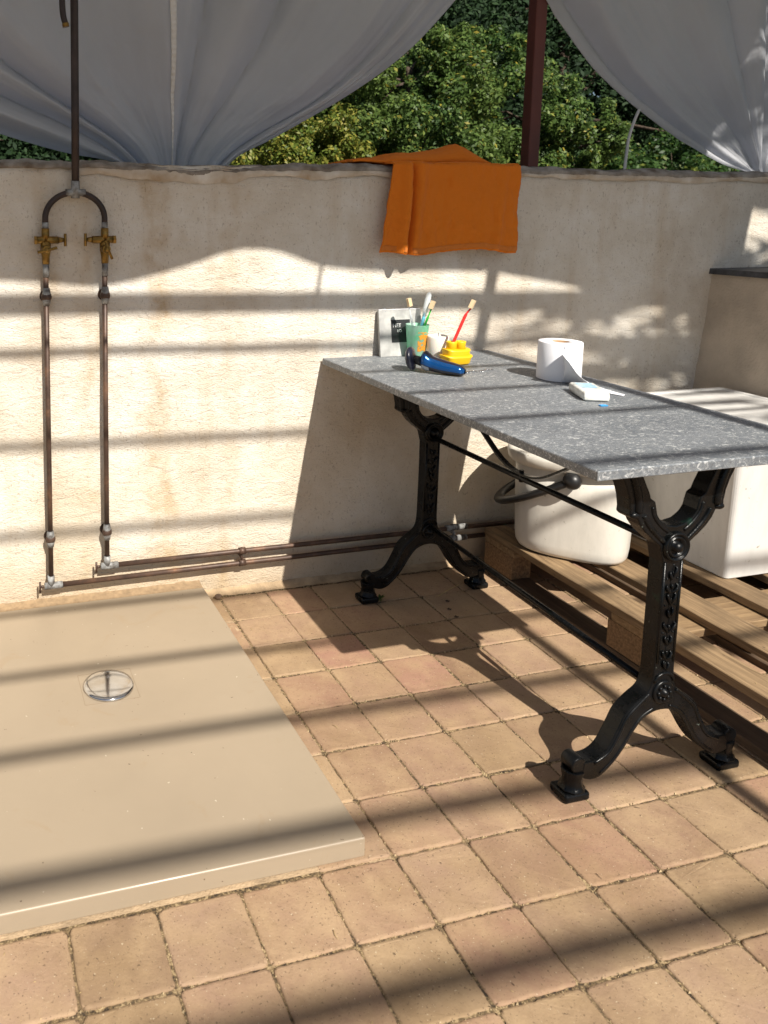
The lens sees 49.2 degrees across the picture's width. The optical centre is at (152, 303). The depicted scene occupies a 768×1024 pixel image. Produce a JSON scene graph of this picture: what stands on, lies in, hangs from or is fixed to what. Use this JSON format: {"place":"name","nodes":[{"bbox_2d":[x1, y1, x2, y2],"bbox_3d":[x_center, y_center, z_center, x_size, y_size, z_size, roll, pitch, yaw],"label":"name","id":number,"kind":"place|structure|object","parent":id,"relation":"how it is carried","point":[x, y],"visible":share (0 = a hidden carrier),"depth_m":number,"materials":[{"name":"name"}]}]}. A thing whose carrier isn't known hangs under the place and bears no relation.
{"place":"outdoors","nodes":[
{"label":"outdoors","id":0,"kind":"place"},
{"bbox_2d":[0,548,767,1023],"bbox_3d":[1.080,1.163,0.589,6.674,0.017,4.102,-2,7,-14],"label":"paving","id":1,"kind":"structure","parent":0,"point":[508,956],"depth_m":1.47,"materials":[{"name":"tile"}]},
{"bbox_2d":[0,580,364,934],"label":"shower tray","id":2,"kind":"object","parent":1,"relation":"on","point":[153,747],"visible":1,"depth_m":1.67,"materials":[{"name":"beige ceramic"}]},
{"bbox_2d":[0,598,391,940],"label":"mortar strip","id":3,"kind":"object","parent":1,"relation":"on","point":[59,925],"visible":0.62,"depth_m":1.39,"materials":[{"name":"beige concrete"}]},
{"bbox_2d":[214,594,221,599],"bbox_3d":[0.206,0.920,2.461,0.024,0.016,0.018,-2,7,-14],"label":"pebble","id":4,"kind":"object","parent":1,"relation":"on","point":[217,596],"visible":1,"depth_m":2.46,"materials":[{"name":"brown stone"}]},
{"bbox_2d":[4,559,766,1022],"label":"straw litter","id":5,"kind":"object","parent":1,"relation":"on","point":[488,737],"visible":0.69,"depth_m":1.41,"materials":[{"name":"beige plant"}]},
{"bbox_2d":[40,553,767,1023],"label":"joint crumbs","id":6,"kind":"object","parent":1,"relation":"on","point":[462,781],"visible":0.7,"depth_m":1.65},
{"bbox_2d":[96,603,724,1023],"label":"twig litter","id":7,"kind":"object","parent":1,"relation":"on","point":[596,873],"visible":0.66,"depth_m":1.43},
{"bbox_2d":[322,350,767,803],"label":"bistro table","id":8,"kind":"object","parent":1,"relation":"on","point":[629,441],"visible":0.98,"depth_m":1.69,"materials":[{"name":"grey stone"}]},
{"bbox_2d":[377,308,420,356],"bbox_3d":[0.799,0.091,2.528,0.152,0.155,0.033,-2,7,-14],"label":"card","id":9,"kind":"object","parent":8,"relation":"on","point":[392,339],"visible":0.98,"depth_m":2.52,"materials":[{"name":"paper"}]},
{"bbox_2d":[406,323,428,355],"bbox_3d":[0.842,0.118,2.494,0.072,0.106,0.072,-2,7,-14],"label":"toothbrush cup","id":10,"kind":"object","parent":8,"relation":"on","point":[416,334],"visible":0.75,"depth_m":2.47,"materials":[{"name":"green plastic"}]},
{"bbox_2d":[406,298,413,325],"bbox_3d":[0.823,0.073,2.468,0.069,0.189,0.017,-3,8,-25],"label":"toothbrush","id":11,"kind":"object","parent":10,"relation":"in","point":[409,302],"visible":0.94,"depth_m":2.45,"materials":[{"name":"white plastic"}]},
{"bbox_2d":[420,292,431,325],"bbox_3d":[0.863,0.063,2.505,0.054,0.200,0.019,-2,7,-14],"label":"travel toothbrush","id":12,"kind":"object","parent":10,"relation":"in","point":[427,300],"visible":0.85,"depth_m":2.50,"materials":[{"name":"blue plastic"}]},
{"bbox_2d":[423,300,435,325],"bbox_3d":[0.863,0.077,2.489,0.072,0.177,0.017,-1,7,-6],"label":"toothbrush","id":13,"kind":"object","parent":10,"relation":"in","point":[432,305],"visible":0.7,"depth_m":2.49,"materials":[{"name":"green plastic"}]},
{"bbox_2d":[405,347,465,375],"bbox_3d":[0.814,0.165,2.255,0.166,0.069,0.070,5,8,34],"label":"electric shaver","id":14,"kind":"object","parent":8,"relation":"on","point":[426,360],"visible":1,"depth_m":2.24,"materials":[{"name":"plastic"}]},
{"bbox_2d":[426,333,448,357],"bbox_3d":[0.899,0.133,2.470,0.066,0.082,0.066,-2,7,-14],"label":"cup","id":15,"kind":"object","parent":8,"relation":"on","point":[436,344],"visible":0.81,"depth_m":2.44,"materials":[{"name":"ceramic"}]},
{"bbox_2d":[439,340,472,364],"bbox_3d":[0.926,0.149,2.390,0.095,0.070,0.060,-2,7,-14],"label":"brush holder","id":16,"kind":"object","parent":8,"relation":"on","point":[457,351],"visible":0.91,"depth_m":2.37,"materials":[{"name":"yellow plastic"}]},
{"bbox_2d":[452,299,475,341],"bbox_3d":[0.943,0.061,2.373,0.076,0.149,0.018,-1,7,-5],"label":"toothbrush","id":17,"kind":"object","parent":16,"relation":"in","point":[471,304],"visible":1,"depth_m":2.37,"materials":[{"name":"red plastic"}]},
{"bbox_2d":[466,369,492,372],"bbox_3d":[0.953,0.196,2.281,0.108,0.006,0.019,-3,8,-24],"label":"bead chain","id":18,"kind":"object","parent":8,"relation":"on","point":[479,371],"visible":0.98,"depth_m":2.27,"materials":[{"name":"silver metal"}]},
{"bbox_2d":[536,338,624,395],"bbox_3d":[1.139,0.168,2.106,0.113,0.108,0.272,0,7,-3],"label":"toilet roll","id":19,"kind":"object","parent":8,"relation":"on","point":[559,359],"visible":0.83,"depth_m":2.14,"materials":[{"name":"paper"}]},
{"bbox_2d":[569,382,609,405],"bbox_3d":[1.099,0.225,1.959,0.060,0.025,0.166,1,7,11],"label":"tissue packet","id":20,"kind":"object","parent":8,"relation":"on","point":[588,391],"visible":1,"depth_m":1.95,"materials":[{"name":"plastic"}]},
{"bbox_2d":[484,525,767,762],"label":"pallet","id":21,"kind":"object","parent":1,"relation":"on","point":[734,620],"visible":0.47,"depth_m":2.15,"materials":[{"name":"brown wood"}]},
{"bbox_2d":[494,444,630,564],"bbox_3d":[1.330,0.615,2.483,0.406,0.325,0.406,-2,7,-14],"label":"bucket","id":22,"kind":"object","parent":21,"relation":"on","point":[548,524],"visible":0.49,"depth_m":2.37,"materials":[{"name":"plastic"}]},
{"bbox_2d":[631,387,767,578],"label":"storage tub","id":23,"kind":"object","parent":21,"relation":"on","point":[729,540],"visible":0.35,"depth_m":2.30,"materials":[{"name":"white plastic"}]},
{"bbox_2d":[693,267,767,397],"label":"side wall","id":24,"kind":"structure","parent":1,"relation":"on","point":[733,353],"depth_m":2.74,"materials":[{"name":"beige plaster"},{"name":"dark stone cap"}]},
{"label":"ground","id":25,"kind":"structure","parent":0,"visible":0},
{"bbox_2d":[0,134,70,160],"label":"tree","id":26,"kind":"object","parent":25,"relation":"on","point":[10,151],"visible":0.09,"depth_m":7.34,"materials":[{"name":"green plant"}]},
{"bbox_2d":[0,134,252,164],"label":"tree","id":27,"kind":"object","parent":25,"relation":"on","point":[52,154],"depth_m":7.71,"materials":[{"name":"green plant"}]},
{"bbox_2d":[229,103,376,165],"bbox_3d":[0.522,-0.363,5.051,1.931,1.971,1.042,0,7,-4],"label":"shrub","id":28,"kind":"object","parent":25,"relation":"on","point":[277,150],"visible":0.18,"depth_m":4.91,"materials":[{"name":"green plant"}]},
{"bbox_2d":[233,52,411,163],"bbox_3d":[0.811,-1.284,6.918,2.961,3.356,1.286,-2,7,-14],"label":"shrub","id":29,"kind":"object","parent":25,"relation":"on","point":[405,58],"depth_m":6.80,"materials":[{"name":"green plant"}]},
{"bbox_2d":[247,0,515,154],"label":"tree","id":30,"kind":"object","parent":25,"relation":"on","point":[462,11],"depth_m":8.90,"materials":[{"name":"green plant"}]},
{"bbox_2d":[0,158,767,603],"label":"stucco wall","id":31,"kind":"structure","parent":25,"relation":"on","point":[244,302],"depth_m":2.46,"materials":[{"name":"paint"}]},
{"bbox_2d":[34,0,514,592],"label":"shower pipework","id":32,"kind":"object","parent":31,"relation":"attached to","point":[46,240],"visible":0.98,"depth_m":2.30,"materials":[{"name":"brown metal"}]},
{"bbox_2d":[328,144,521,255],"bbox_3d":[0.896,-0.345,2.569,0.587,0.364,0.250,-2,7,-14],"label":"towel","id":33,"kind":"object","parent":31,"relation":"on","point":[452,197],"visible":0.98,"depth_m":2.50,"materials":[{"name":"fabric"}]},
{"bbox_2d":[254,23,515,163],"bbox_3d":[1.732,-0.777,5.815,2.033,2.609,1.380,-2,7,-14],"label":"shrub","id":34,"kind":"object","parent":25,"relation":"on","point":[392,123],"visible":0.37,"depth_m":5.42,"materials":[{"name":"green plant"}]},
{"bbox_2d":[359,0,525,124],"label":"tree","id":35,"kind":"object","parent":25,"relation":"on","point":[413,59],"depth_m":13.17,"materials":[{"name":"green plant"}]},
{"bbox_2d":[429,21,633,169],"bbox_3d":[3.017,-0.882,6.294,1.638,2.694,1.039,-2,7,-14],"label":"shrub","id":36,"kind":"object","parent":25,"relation":"on","point":[566,121],"visible":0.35,"depth_m":5.98,"materials":[{"name":"green plant"}]},
{"bbox_2d":[520,0,547,166],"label":"pergola","id":37,"kind":"object","parent":25,"relation":"on","point":[534,68],"visible":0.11,"depth_m":2.85,"materials":[{"name":"brown paint"}]},
{"bbox_2d":[0,0,454,165],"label":"gathered curtain","id":38,"kind":"object","parent":37,"relation":"hanging from","point":[196,82],"visible":0.86,"depth_m":2.46,"materials":[{"name":"fabric"}]},
{"bbox_2d":[546,0,767,171],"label":"gathered curtain","id":39,"kind":"object","parent":37,"relation":"hanging from","point":[693,74],"visible":0.99,"depth_m":2.92,"materials":[{"name":"fabric"}]},
{"bbox_2d":[623,109,640,168],"bbox_3d":[1.777,-0.611,2.911,0.112,0.228,0.020,-6,9,-41],"label":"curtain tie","id":40,"kind":"object","parent":39,"relation":"hanging from","point":[628,139],"visible":0.98,"depth_m":2.91,"materials":[{"name":"grey fabric"}]},
{"bbox_2d":[404,0,714,169],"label":"tree","id":41,"kind":"object","parent":25,"relation":"on","point":[560,46],"visible":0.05,"depth_m":8.82,"materials":[{"name":"green plant"}]},
{"bbox_2d":[474,0,671,164],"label":"tree","id":42,"kind":"object","parent":25,"relation":"on","point":[586,72],"visible":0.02,"depth_m":13.40,"materials":[{"name":"green plant"}]},
{"bbox_2d":[568,127,739,171],"bbox_3d":[4.357,-0.606,7.078,2.324,1.974,1.250,-2,7,-14],"label":"shrub","id":43,"kind":"object","parent":25,"relation":"on","point":[696,161],"visible":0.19,"depth_m":6.89,"materials":[{"name":"green plant"}]},
{"bbox_2d":[582,77,743,171],"bbox_3d":[7.404,-2.945,10.004,4.709,6.046,2.876,-2,7,-14],"label":"tree","id":44,"kind":"object","parent":25,"relation":"on","point":[623,103],"visible":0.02,"depth_m":9.41,"materials":[{"name":"green plant"}]}
]}

